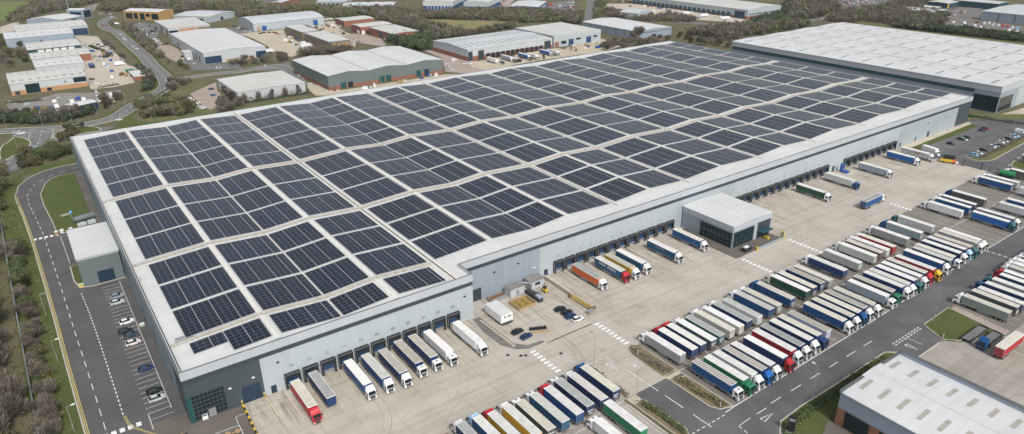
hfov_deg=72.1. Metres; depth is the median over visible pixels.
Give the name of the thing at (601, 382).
articulated lorry
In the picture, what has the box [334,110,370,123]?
solar array
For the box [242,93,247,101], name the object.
tree
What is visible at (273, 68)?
car park
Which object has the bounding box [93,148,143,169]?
solar array
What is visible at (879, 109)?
solar array
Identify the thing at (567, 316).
parked car
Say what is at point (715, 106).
solar array
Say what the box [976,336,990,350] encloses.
tractor unit
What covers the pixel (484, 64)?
yard
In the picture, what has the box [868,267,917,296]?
articulated lorry
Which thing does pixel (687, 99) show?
solar array
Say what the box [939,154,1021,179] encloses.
gate fence
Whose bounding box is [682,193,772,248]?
reception block
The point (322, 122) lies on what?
solar array
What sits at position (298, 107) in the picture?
solar array
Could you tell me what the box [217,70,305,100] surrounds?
flat roofed unit
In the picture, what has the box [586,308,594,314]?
pallet stack
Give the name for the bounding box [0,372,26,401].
tree
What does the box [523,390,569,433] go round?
articulated lorry
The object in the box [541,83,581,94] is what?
solar array
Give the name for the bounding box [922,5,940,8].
white canopy shed
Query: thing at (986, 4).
dark shed
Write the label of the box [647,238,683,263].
articulated lorry
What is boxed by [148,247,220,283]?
solar array
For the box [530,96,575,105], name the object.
solar array
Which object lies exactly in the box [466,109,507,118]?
solar array
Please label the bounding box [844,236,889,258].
articulated lorry
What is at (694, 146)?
solar array
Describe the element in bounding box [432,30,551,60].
dock building
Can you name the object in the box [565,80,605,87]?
solar array
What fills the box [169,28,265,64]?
white warehouse
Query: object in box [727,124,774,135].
solar array
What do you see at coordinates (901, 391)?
warehouse
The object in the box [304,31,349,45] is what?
workshop block
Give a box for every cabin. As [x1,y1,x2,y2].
[523,273,544,288]
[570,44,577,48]
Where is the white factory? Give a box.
[342,2,396,7]
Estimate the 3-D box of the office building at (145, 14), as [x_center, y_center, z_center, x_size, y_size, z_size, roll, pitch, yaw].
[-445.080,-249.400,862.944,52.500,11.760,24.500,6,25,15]
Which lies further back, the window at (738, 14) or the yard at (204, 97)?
the window at (738, 14)
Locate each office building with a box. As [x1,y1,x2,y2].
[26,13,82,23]
[66,8,91,18]
[124,8,173,19]
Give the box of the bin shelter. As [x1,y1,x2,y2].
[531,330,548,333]
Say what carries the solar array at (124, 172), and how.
on the distribution warehouse at (218, 379)
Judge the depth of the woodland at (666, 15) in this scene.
810.84 m
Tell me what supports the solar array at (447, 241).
on the distribution warehouse at (218, 379)
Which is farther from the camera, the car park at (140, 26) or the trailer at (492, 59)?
the car park at (140, 26)
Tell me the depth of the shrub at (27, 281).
249.81 m
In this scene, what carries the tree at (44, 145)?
on the ground at (134, 92)
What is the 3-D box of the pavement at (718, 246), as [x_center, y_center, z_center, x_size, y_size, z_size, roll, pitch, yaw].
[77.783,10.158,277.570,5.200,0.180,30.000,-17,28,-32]
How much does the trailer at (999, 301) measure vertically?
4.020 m
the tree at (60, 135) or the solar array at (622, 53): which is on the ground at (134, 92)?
the tree at (60, 135)
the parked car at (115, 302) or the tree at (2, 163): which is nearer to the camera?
the parked car at (115, 302)
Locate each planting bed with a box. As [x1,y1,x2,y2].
[472,317,543,349]
[594,367,627,397]
[629,345,675,375]
[635,400,687,433]
[671,376,731,407]
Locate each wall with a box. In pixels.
[479,318,514,346]
[544,275,573,297]
[756,235,784,250]
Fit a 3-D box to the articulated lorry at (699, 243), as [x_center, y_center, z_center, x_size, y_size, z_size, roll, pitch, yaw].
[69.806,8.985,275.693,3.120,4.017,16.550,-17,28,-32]
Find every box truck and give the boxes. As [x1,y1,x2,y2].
[114,61,124,65]
[300,43,311,46]
[921,144,940,155]
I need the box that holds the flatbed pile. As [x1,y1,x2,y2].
[77,219,96,227]
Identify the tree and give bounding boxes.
[0,46,14,56]
[0,52,7,62]
[0,158,8,170]
[0,168,7,175]
[0,196,7,211]
[0,240,3,253]
[0,295,4,314]
[0,326,8,339]
[0,339,9,359]
[0,349,7,364]
[0,371,17,394]
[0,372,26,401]
[0,390,27,432]
[1,175,12,186]
[4,58,15,67]
[4,237,18,248]
[4,427,20,433]
[5,246,23,257]
[6,272,23,283]
[8,266,29,279]
[8,301,25,315]
[9,237,22,243]
[9,260,23,271]
[11,254,25,264]
[12,111,28,118]
[12,285,30,296]
[13,45,25,53]
[13,144,33,156]
[13,245,32,254]
[15,154,30,165]
[16,51,22,57]
[17,155,30,167]
[18,330,35,343]
[20,53,28,60]
[20,328,35,339]
[22,338,41,347]
[22,358,42,372]
[25,154,41,165]
[25,392,55,418]
[26,416,48,433]
[28,343,45,354]
[29,107,38,112]
[31,377,58,399]
[31,380,47,391]
[33,146,48,159]
[33,416,62,433]
[34,398,58,420]
[40,372,57,391]
[41,138,57,150]
[42,106,58,114]
[42,398,59,410]
[45,427,58,433]
[46,141,61,154]
[46,153,56,159]
[51,146,63,156]
[56,132,69,141]
[58,105,72,113]
[58,143,72,154]
[62,120,76,129]
[65,103,78,112]
[66,129,74,136]
[68,124,79,131]
[76,121,84,127]
[97,91,108,102]
[104,40,112,45]
[105,97,113,103]
[111,91,122,99]
[145,71,154,77]
[155,106,163,116]
[157,50,164,56]
[164,106,175,115]
[166,75,176,81]
[169,80,178,86]
[169,96,180,102]
[178,107,184,114]
[180,78,187,83]
[181,98,190,104]
[182,102,193,112]
[216,106,224,111]
[218,100,227,106]
[224,100,235,108]
[225,91,234,100]
[233,95,243,105]
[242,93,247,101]
[251,56,258,63]
[255,91,261,99]
[262,55,271,61]
[280,52,288,59]
[601,44,610,49]
[619,42,626,47]
[621,37,629,43]
[630,25,644,36]
[635,37,645,45]
[648,36,655,43]
[686,28,695,35]
[699,36,707,45]
[707,36,714,42]
[713,36,723,44]
[714,31,721,36]
[725,40,731,45]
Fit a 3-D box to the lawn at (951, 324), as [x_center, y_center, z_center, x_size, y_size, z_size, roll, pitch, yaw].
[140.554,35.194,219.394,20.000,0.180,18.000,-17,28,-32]
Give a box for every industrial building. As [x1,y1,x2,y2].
[155,17,209,36]
[173,10,234,22]
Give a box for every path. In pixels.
[74,170,101,223]
[626,371,679,403]
[898,122,970,148]
[952,306,1009,333]
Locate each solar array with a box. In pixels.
[84,132,129,147]
[88,139,135,156]
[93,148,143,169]
[100,160,153,183]
[107,174,162,196]
[115,188,177,218]
[125,206,189,237]
[130,127,171,137]
[135,224,203,258]
[136,134,178,146]
[142,143,188,157]
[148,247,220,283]
[151,154,201,170]
[160,167,211,182]
[160,267,236,308]
[168,120,202,133]
[172,181,228,203]
[172,289,254,336]
[174,127,211,141]
[182,135,222,152]
[185,197,243,220]
[189,332,227,353]
[193,146,235,164]
[198,214,260,239]
[201,116,241,125]
[204,158,246,175]
[209,122,250,133]
[215,235,280,262]
[217,171,266,195]
[218,130,264,143]
[223,318,271,349]
[230,140,278,155]
[230,253,299,284]
[233,186,283,211]
[241,107,284,120]
[243,151,291,165]
[246,274,320,309]
[248,201,301,229]
[249,113,295,127]
[257,163,314,183]
[260,120,309,137]
[268,222,323,250]
[269,300,340,331]
[273,129,325,148]
[275,178,332,198]
[280,103,317,111]
[285,239,344,270]
[288,140,339,158]
[290,109,330,118]
[292,192,353,214]
[301,116,344,127]
[304,258,367,293]
[305,151,364,174]
[310,98,341,108]
[315,211,377,234]
[316,125,362,137]
[321,104,354,114]
[323,164,385,188]
[329,282,387,314]
[333,135,378,146]
[333,226,399,253]
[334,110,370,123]
[337,94,378,101]
[343,177,407,204]
[349,99,391,108]
[349,118,388,133]
[351,145,403,161]
[354,244,426,274]
[361,105,407,116]
[366,127,404,141]
[368,194,433,222]
[372,158,424,174]
[373,87,406,97]
[377,113,426,125]
[383,267,445,292]
[385,92,421,103]
[386,138,431,156]
[388,208,458,239]
[393,170,449,188]
[395,122,444,133]
[398,98,438,110]
[401,84,436,90]
[408,150,453,168]
[412,224,485,258]
[414,89,449,96]
[416,105,458,119]
[416,131,472,147]
[420,186,476,204]
[427,94,468,103]
[429,77,468,87]
[430,161,478,181]
[435,114,475,127]
[438,142,495,158]
[442,82,482,92]
[443,199,502,220]
[446,102,489,111]
[457,87,500,99]
[457,123,505,139]
[458,176,506,196]
[461,74,498,80]
[462,153,521,170]
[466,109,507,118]
[467,214,531,237]
[473,78,514,85]
[476,94,523,107]
[481,133,529,150]
[481,188,533,211]
[488,83,533,91]
[488,118,537,130]
[491,167,550,185]
[492,68,522,76]
[496,101,542,114]
[505,73,539,81]
[505,143,556,161]
[508,202,563,227]
[509,89,556,99]
[514,128,562,140]
[516,66,546,71]
[516,178,578,198]
[520,109,572,125]
[521,77,559,87]
[530,70,561,75]
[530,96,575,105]
[535,156,586,175]
[538,61,570,68]
[538,137,589,151]
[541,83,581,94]
[542,191,608,213]
[545,74,583,81]
[545,118,598,134]
[553,64,586,72]
[554,104,607,115]
[560,166,615,187]
[562,58,593,63]
[563,89,601,100]
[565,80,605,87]
[569,69,608,78]
[569,149,619,163]
[572,127,625,144]
[578,62,610,67]
[580,112,633,124]
[586,53,616,60]
[587,96,633,109]
[589,74,630,84]
[589,86,623,93]
[589,178,645,200]
[594,66,631,72]
[595,159,648,174]
[599,57,632,64]
[604,138,657,156]
[606,120,660,133]
[608,51,637,55]
[612,80,651,89]
[613,93,657,102]
[614,71,652,78]
[615,104,660,117]
[616,60,653,69]
[621,54,656,59]
[623,170,680,187]
[629,46,658,52]
[629,147,687,166]
[637,65,677,75]
[638,77,673,83]
[638,86,684,98]
[639,131,692,144]
[640,58,675,63]
[640,101,683,110]
[641,112,688,126]
[645,50,675,56]
[649,45,677,48]
[658,157,717,178]
[661,62,699,69]
[662,53,695,60]
[662,70,698,79]
[662,83,707,91]
[664,48,693,51]
[665,93,710,105]
[665,139,722,154]
[666,42,687,46]
[667,108,712,118]
[674,122,720,136]
[680,51,714,56]
[682,45,705,49]
[684,57,720,65]
[685,67,721,73]
[687,76,730,87]
[690,89,734,98]
[693,100,739,113]
[694,148,752,164]
[699,49,727,53]
[701,117,745,127]
[701,130,749,145]
[705,55,739,60]
[707,62,741,70]
[709,73,754,80]
[714,82,757,93]
[718,96,762,105]
[722,53,751,58]
[726,60,759,64]
[727,108,772,122]
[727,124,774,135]
[731,138,780,154]
[733,67,775,77]
[739,79,780,86]
[743,89,787,100]
[746,57,772,62]
[752,65,792,71]
[752,104,795,113]
[753,115,801,130]
[758,133,804,144]
[762,73,801,82]
[766,85,809,93]
[772,62,805,68]
[777,96,819,108]
[778,110,824,120]
[781,70,819,76]
[783,123,831,138]
[789,78,831,88]
[798,92,841,100]
[799,67,832,73]
[803,102,848,115]
[808,75,848,82]
[810,118,854,128]
[823,85,862,95]
[826,98,871,106]
[827,72,859,79]
[833,109,878,122]
[842,82,881,88]
[849,90,892,101]
[857,104,901,113]
[861,78,892,85]
[869,87,908,94]
[880,96,921,107]
[888,83,921,90]
[898,93,938,100]
[917,89,949,96]
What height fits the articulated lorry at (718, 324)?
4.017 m
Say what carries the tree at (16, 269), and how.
on the verge at (65, 394)
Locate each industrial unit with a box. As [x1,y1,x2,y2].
[3,27,73,47]
[6,65,87,95]
[13,19,88,35]
[24,38,81,54]
[28,47,91,66]
[32,55,84,69]
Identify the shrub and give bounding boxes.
[15,294,30,303]
[16,321,31,332]
[17,240,27,247]
[17,284,31,292]
[20,277,31,285]
[22,350,37,362]
[23,301,37,311]
[23,306,39,315]
[24,310,34,318]
[25,297,36,305]
[26,365,41,378]
[27,354,40,362]
[29,317,40,325]
[29,324,45,335]
[31,355,45,364]
[32,374,44,381]
[36,365,53,377]
[41,410,62,421]
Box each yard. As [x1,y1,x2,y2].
[0,21,18,32]
[7,90,122,112]
[75,35,136,88]
[85,3,99,10]
[157,45,184,61]
[190,82,221,109]
[240,29,300,56]
[244,148,987,433]
[306,74,457,95]
[318,21,355,46]
[344,34,385,45]
[424,50,507,73]
[444,390,666,433]
[470,48,573,69]
[498,0,513,7]
[566,39,619,55]
[606,4,744,21]
[638,171,1023,370]
[680,193,1023,405]
[839,0,880,6]
[920,324,1023,405]
[945,7,1023,30]
[949,303,1023,335]
[1003,108,1023,113]
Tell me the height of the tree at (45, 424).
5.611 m
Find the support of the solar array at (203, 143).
on the distribution warehouse at (218, 379)
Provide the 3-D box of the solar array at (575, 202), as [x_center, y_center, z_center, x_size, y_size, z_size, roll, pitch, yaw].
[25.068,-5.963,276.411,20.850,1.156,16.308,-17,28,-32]
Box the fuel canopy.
[64,99,98,109]
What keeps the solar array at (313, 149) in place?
on the distribution warehouse at (218, 379)
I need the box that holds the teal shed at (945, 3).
[928,0,958,7]
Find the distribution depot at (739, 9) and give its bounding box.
[627,0,781,18]
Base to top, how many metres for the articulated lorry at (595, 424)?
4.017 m
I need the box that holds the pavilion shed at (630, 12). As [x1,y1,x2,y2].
[620,8,652,18]
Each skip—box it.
[487,291,505,301]
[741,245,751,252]
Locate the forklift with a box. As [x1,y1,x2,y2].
[542,284,547,292]
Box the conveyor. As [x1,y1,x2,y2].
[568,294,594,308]
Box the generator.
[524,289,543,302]
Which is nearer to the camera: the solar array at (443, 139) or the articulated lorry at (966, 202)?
the articulated lorry at (966, 202)
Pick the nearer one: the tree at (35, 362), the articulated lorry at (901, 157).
the tree at (35, 362)
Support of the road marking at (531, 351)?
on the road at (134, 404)
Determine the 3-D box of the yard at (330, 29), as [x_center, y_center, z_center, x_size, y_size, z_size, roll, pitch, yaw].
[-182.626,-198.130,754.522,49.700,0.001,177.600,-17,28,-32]
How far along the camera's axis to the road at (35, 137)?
419.89 m
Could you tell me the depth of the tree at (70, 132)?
412.60 m
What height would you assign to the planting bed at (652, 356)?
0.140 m
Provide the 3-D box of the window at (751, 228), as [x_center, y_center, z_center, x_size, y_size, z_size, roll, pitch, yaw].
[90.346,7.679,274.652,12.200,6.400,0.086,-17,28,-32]
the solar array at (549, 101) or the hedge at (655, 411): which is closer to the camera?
the hedge at (655, 411)
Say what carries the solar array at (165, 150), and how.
on the distribution warehouse at (218, 379)
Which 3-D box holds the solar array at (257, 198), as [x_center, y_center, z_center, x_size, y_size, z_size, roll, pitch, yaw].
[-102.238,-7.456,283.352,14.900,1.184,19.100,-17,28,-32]
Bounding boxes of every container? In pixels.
[88,63,94,67]
[504,281,524,297]
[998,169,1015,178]
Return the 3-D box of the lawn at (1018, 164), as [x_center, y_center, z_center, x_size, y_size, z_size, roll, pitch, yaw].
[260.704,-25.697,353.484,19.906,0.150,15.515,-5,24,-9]
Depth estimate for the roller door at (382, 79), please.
536.00 m
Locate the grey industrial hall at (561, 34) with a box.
[515,22,600,47]
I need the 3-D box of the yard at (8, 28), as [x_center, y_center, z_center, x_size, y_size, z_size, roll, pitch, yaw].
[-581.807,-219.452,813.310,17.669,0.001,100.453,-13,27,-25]
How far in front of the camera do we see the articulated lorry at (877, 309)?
229.23 m
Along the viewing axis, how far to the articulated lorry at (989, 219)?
287.28 m
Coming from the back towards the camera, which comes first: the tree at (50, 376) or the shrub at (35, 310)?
the shrub at (35, 310)
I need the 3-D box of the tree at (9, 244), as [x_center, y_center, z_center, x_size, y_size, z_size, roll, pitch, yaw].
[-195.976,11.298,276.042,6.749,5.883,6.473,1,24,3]
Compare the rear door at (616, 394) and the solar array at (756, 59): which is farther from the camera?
the solar array at (756, 59)
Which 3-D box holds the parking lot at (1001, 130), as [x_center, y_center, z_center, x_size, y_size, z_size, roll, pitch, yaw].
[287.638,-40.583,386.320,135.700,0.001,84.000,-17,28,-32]
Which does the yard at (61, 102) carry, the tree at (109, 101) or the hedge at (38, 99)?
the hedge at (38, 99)
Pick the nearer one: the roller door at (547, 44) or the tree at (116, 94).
the tree at (116, 94)
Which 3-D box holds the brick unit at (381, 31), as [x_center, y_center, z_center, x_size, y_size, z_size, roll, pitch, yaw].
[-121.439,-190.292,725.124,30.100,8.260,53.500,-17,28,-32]
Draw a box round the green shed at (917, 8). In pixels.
[911,6,947,12]
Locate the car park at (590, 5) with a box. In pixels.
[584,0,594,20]
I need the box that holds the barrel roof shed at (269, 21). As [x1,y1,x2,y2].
[238,11,323,31]
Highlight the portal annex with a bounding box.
[180,49,192,57]
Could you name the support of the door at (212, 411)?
in the distribution warehouse at (218, 379)
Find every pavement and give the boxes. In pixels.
[150,405,254,433]
[682,228,743,258]
[727,233,778,256]
[823,421,849,433]
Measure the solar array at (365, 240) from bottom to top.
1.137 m
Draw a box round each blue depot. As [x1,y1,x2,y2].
[423,0,465,9]
[464,0,500,7]
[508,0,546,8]
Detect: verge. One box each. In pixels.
[0,17,177,135]
[1,158,83,433]
[134,81,320,121]
[178,64,312,84]
[581,0,586,18]
[779,352,894,433]
[856,21,902,28]
[895,28,1023,44]
[967,114,1023,120]
[969,138,1023,160]
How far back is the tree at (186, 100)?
468.68 m
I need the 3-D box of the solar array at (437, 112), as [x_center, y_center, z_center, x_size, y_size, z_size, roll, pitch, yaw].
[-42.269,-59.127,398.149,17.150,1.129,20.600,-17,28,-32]
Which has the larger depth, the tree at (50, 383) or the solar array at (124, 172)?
the solar array at (124, 172)
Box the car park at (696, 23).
[679,21,779,24]
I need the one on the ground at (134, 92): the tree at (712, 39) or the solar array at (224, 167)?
the tree at (712, 39)
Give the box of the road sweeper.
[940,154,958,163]
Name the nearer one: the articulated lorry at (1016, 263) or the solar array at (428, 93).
the articulated lorry at (1016, 263)
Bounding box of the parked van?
[1014,128,1023,133]
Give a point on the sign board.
(204, 416)
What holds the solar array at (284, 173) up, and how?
on the distribution warehouse at (218, 379)
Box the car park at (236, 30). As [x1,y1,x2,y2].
[226,27,250,35]
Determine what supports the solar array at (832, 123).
on the distribution warehouse at (218, 379)
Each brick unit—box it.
[335,15,373,26]
[351,21,391,34]
[369,24,417,40]
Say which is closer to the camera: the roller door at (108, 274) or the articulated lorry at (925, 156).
the roller door at (108, 274)
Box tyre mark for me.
[374,161,938,433]
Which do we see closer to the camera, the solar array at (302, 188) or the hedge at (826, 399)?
the hedge at (826, 399)
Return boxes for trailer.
[308,370,336,406]
[485,300,512,324]
[486,57,497,62]
[603,399,647,433]
[685,314,724,345]
[722,297,762,326]
[786,267,824,291]
[787,310,831,337]
[794,264,832,289]
[823,248,862,271]
[845,239,883,260]
[911,245,952,265]
[961,324,987,342]
[970,288,1020,315]
[975,330,1001,345]
[977,286,1023,313]
[993,331,1023,359]
[998,201,1023,217]
[999,272,1023,286]
[1006,197,1023,206]
[1018,186,1023,194]
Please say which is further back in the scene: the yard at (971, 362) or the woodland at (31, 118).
the woodland at (31, 118)
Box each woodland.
[0,105,95,123]
[0,299,14,433]
[5,0,100,22]
[96,0,132,10]
[110,0,245,11]
[124,21,163,56]
[132,92,196,117]
[134,63,156,91]
[224,0,356,16]
[296,42,353,55]
[338,0,470,38]
[385,29,435,50]
[404,7,471,19]
[449,5,584,22]
[451,20,517,36]
[563,11,583,24]
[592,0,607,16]
[602,6,699,21]
[683,15,811,37]
[749,0,809,22]
[788,0,841,18]
[824,0,925,29]
[891,5,952,24]
[891,21,1023,41]
[893,0,929,5]
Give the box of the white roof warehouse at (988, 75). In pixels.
[731,22,1023,112]
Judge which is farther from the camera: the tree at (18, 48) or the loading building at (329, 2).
the loading building at (329, 2)
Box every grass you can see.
[0,1,28,20]
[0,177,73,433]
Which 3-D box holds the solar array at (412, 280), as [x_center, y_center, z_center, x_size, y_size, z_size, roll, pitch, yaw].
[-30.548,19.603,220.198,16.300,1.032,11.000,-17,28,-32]
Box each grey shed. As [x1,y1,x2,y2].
[582,18,671,38]
[980,4,1023,24]
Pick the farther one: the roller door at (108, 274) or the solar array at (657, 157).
the solar array at (657, 157)
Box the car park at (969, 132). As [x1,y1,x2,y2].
[920,127,992,152]
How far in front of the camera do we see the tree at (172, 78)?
532.41 m
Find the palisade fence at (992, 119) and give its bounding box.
[973,117,1021,122]
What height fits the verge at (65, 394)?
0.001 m
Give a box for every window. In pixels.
[24,83,40,92]
[70,12,81,15]
[72,28,88,35]
[73,76,86,81]
[83,10,90,17]
[125,13,132,18]
[139,13,144,19]
[151,14,158,19]
[190,385,228,420]
[204,55,221,63]
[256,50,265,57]
[699,221,731,247]
[732,225,754,247]
[734,10,744,18]
[842,412,869,433]
[970,93,998,111]
[997,94,1013,111]
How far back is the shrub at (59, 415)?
183.23 m
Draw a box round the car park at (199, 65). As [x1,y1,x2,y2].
[183,59,241,69]
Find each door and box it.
[97,268,115,282]
[208,407,216,416]
[241,381,262,403]
[271,384,276,392]
[340,82,346,88]
[379,76,384,82]
[386,75,390,81]
[416,70,420,76]
[468,52,472,60]
[473,287,480,301]
[478,50,483,59]
[544,40,550,49]
[548,427,555,433]
[562,420,569,431]
[576,412,583,423]
[586,36,590,42]
[587,404,593,414]
[613,389,619,399]
[679,353,685,363]
[691,348,697,358]
[700,343,706,352]
[710,339,716,348]
[729,329,734,338]
[738,325,744,334]
[746,320,751,328]
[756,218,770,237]
[768,308,774,317]
[776,305,781,313]
[790,298,795,306]
[805,290,810,298]
[811,287,816,295]
[860,201,866,207]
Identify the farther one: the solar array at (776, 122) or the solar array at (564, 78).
the solar array at (564, 78)
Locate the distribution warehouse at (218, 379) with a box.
[70,41,973,423]
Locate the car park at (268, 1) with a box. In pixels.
[231,0,277,2]
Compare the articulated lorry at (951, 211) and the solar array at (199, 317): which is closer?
the solar array at (199, 317)
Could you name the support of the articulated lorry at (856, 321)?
on the yard at (980, 231)
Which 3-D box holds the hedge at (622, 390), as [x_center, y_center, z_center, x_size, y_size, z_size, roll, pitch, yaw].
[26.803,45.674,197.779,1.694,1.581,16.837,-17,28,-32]
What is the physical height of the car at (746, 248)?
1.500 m
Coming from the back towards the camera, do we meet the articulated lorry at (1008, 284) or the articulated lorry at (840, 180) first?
the articulated lorry at (840, 180)
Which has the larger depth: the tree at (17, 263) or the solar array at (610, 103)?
the solar array at (610, 103)
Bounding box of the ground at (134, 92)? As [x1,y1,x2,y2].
[0,0,1023,433]
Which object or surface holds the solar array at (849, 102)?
on the distribution warehouse at (218, 379)
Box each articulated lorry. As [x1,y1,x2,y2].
[290,379,322,423]
[343,358,376,400]
[361,353,395,393]
[378,348,412,388]
[393,339,427,377]
[408,333,442,371]
[423,329,458,366]
[450,419,476,433]
[452,320,488,356]
[466,412,499,433]
[481,408,520,433]
[496,401,541,433]
[501,54,513,61]
[509,397,555,433]
[518,52,530,59]
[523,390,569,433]
[526,52,538,59]
[537,383,583,425]
[539,49,552,55]
[546,49,559,55]
[548,376,593,416]
[561,370,607,410]
[572,262,607,290]
[573,362,619,400]
[586,415,621,433]
[594,256,630,282]
[604,253,640,279]
[615,248,651,274]
[639,331,685,364]
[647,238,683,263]
[651,326,697,359]
[659,321,706,354]
[670,317,716,350]
[672,228,708,251]
[688,308,734,340]
[691,359,744,400]
[698,305,744,335]
[703,354,756,395]
[705,300,751,330]
[712,349,764,390]
[722,345,774,385]
[727,290,774,318]
[730,341,782,380]
[736,286,781,314]
[742,334,795,372]
[748,280,795,308]
[751,328,803,365]
[760,323,811,360]
[764,273,810,300]
[769,318,820,354]
[772,270,816,296]
[777,314,829,349]
[796,183,831,201]
[801,254,847,279]
[802,301,854,334]
[811,297,862,330]
[818,293,868,325]
[824,289,874,321]
[825,172,859,189]
[831,241,877,264]
[832,286,882,317]
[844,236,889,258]
[846,278,896,309]
[852,274,902,304]
[853,233,896,254]
[858,161,892,178]
[860,193,885,209]
[862,270,912,299]
[865,225,909,246]
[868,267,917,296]
[875,264,924,292]
[878,220,923,240]
[880,260,929,288]
[886,150,920,165]
[886,257,934,284]
[890,214,934,234]
[894,254,942,281]
[900,146,934,161]
[902,248,951,274]
[915,243,962,268]
[920,201,963,218]
[921,239,968,264]
[926,235,973,260]
[929,196,971,214]
[932,233,979,258]
[936,194,976,210]
[938,229,984,253]
[942,227,988,250]
[945,189,987,206]
[952,292,1012,322]
[970,210,1016,232]
[971,175,1013,191]
[973,281,1023,300]
[976,207,1021,228]
[980,173,1019,188]
[982,276,1023,292]
[992,268,1023,279]
[999,264,1023,274]
[1003,260,1023,267]
[1004,168,1023,179]
[1008,257,1023,263]
[1013,254,1023,258]
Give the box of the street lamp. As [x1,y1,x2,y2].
[633,364,638,402]
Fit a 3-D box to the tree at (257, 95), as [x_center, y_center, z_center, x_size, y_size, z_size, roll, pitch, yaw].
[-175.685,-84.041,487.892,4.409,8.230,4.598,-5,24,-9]
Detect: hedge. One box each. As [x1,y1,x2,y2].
[4,98,42,102]
[88,44,113,55]
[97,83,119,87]
[237,88,310,103]
[589,365,629,395]
[629,346,673,374]
[637,399,687,433]
[675,376,727,407]
[784,352,889,433]
[969,114,1023,124]
[980,135,1023,157]
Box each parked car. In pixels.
[110,293,124,298]
[110,299,124,305]
[118,327,132,334]
[119,318,133,324]
[123,331,138,338]
[125,339,140,346]
[138,364,153,372]
[146,386,163,395]
[148,393,165,402]
[511,328,523,335]
[520,332,532,340]
[554,305,565,312]
[560,309,572,315]
[564,313,576,319]
[571,315,583,322]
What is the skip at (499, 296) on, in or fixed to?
on the yard at (653, 299)
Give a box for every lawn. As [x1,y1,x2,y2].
[41,173,91,231]
[72,266,82,282]
[112,117,164,129]
[913,124,976,151]
[925,308,1004,340]
[1012,161,1023,169]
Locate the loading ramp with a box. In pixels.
[839,163,849,173]
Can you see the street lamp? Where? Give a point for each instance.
(635, 401)
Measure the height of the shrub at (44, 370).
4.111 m
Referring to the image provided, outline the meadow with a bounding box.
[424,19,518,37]
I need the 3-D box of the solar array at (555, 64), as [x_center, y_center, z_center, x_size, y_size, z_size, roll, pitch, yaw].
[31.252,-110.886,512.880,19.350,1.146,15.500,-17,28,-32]
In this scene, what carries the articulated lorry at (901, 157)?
on the yard at (653, 299)
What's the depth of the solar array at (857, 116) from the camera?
382.49 m
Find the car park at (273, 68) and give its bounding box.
[252,62,289,70]
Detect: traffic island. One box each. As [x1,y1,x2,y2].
[0,137,29,158]
[54,126,99,139]
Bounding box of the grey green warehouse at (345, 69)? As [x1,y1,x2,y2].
[292,46,442,90]
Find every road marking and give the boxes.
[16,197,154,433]
[27,171,1022,433]
[285,158,921,428]
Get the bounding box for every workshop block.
[285,24,318,39]
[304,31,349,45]
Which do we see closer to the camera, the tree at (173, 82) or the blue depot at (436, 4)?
the tree at (173, 82)
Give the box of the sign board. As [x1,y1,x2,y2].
[202,413,208,420]
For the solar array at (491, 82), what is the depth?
464.75 m
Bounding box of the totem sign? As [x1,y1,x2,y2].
[786,415,796,432]
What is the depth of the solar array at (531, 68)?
500.70 m
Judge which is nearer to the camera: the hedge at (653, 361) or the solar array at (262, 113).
the hedge at (653, 361)
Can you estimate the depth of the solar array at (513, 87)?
449.85 m
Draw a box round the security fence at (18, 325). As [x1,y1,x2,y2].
[1,225,38,433]
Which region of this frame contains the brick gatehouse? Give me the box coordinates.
[129,70,144,80]
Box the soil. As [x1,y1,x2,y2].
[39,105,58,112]
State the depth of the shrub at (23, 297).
238.36 m
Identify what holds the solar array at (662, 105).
on the distribution warehouse at (218, 379)
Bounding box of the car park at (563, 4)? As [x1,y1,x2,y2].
[544,0,574,10]
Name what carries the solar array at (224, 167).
on the distribution warehouse at (218, 379)
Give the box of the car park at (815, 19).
[808,12,852,21]
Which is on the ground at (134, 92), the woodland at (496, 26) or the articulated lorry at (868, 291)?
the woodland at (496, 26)
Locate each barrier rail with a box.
[242,404,257,433]
[266,396,277,415]
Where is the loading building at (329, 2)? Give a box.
[316,0,351,5]
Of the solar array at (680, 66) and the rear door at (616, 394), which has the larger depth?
the solar array at (680, 66)
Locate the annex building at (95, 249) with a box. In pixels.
[66,222,124,286]
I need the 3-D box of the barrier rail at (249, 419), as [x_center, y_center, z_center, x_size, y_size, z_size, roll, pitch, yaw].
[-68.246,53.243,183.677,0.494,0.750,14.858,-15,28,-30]
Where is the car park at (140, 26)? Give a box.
[133,23,158,37]
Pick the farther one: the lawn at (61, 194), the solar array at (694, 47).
the solar array at (694, 47)
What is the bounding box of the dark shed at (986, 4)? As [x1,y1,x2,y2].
[953,0,1008,8]
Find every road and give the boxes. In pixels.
[0,17,170,133]
[0,155,42,176]
[12,126,115,151]
[16,163,257,433]
[165,65,306,83]
[631,227,1023,433]
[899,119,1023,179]
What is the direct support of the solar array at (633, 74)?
on the distribution warehouse at (218, 379)
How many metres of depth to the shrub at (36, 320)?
225.43 m
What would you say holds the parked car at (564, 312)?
on the yard at (653, 299)
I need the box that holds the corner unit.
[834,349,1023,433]
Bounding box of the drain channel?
[547,324,590,342]
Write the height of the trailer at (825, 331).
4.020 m
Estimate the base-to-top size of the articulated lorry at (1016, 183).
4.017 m
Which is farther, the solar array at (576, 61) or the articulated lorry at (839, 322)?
the solar array at (576, 61)
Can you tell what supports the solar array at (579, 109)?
on the distribution warehouse at (218, 379)
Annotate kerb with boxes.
[0,17,1023,433]
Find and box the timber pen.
[509,295,535,310]
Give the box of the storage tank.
[72,212,94,222]
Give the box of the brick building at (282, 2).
[271,0,298,5]
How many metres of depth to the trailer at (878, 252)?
263.61 m
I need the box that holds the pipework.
[519,282,541,293]
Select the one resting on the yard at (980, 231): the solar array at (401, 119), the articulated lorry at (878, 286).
the articulated lorry at (878, 286)

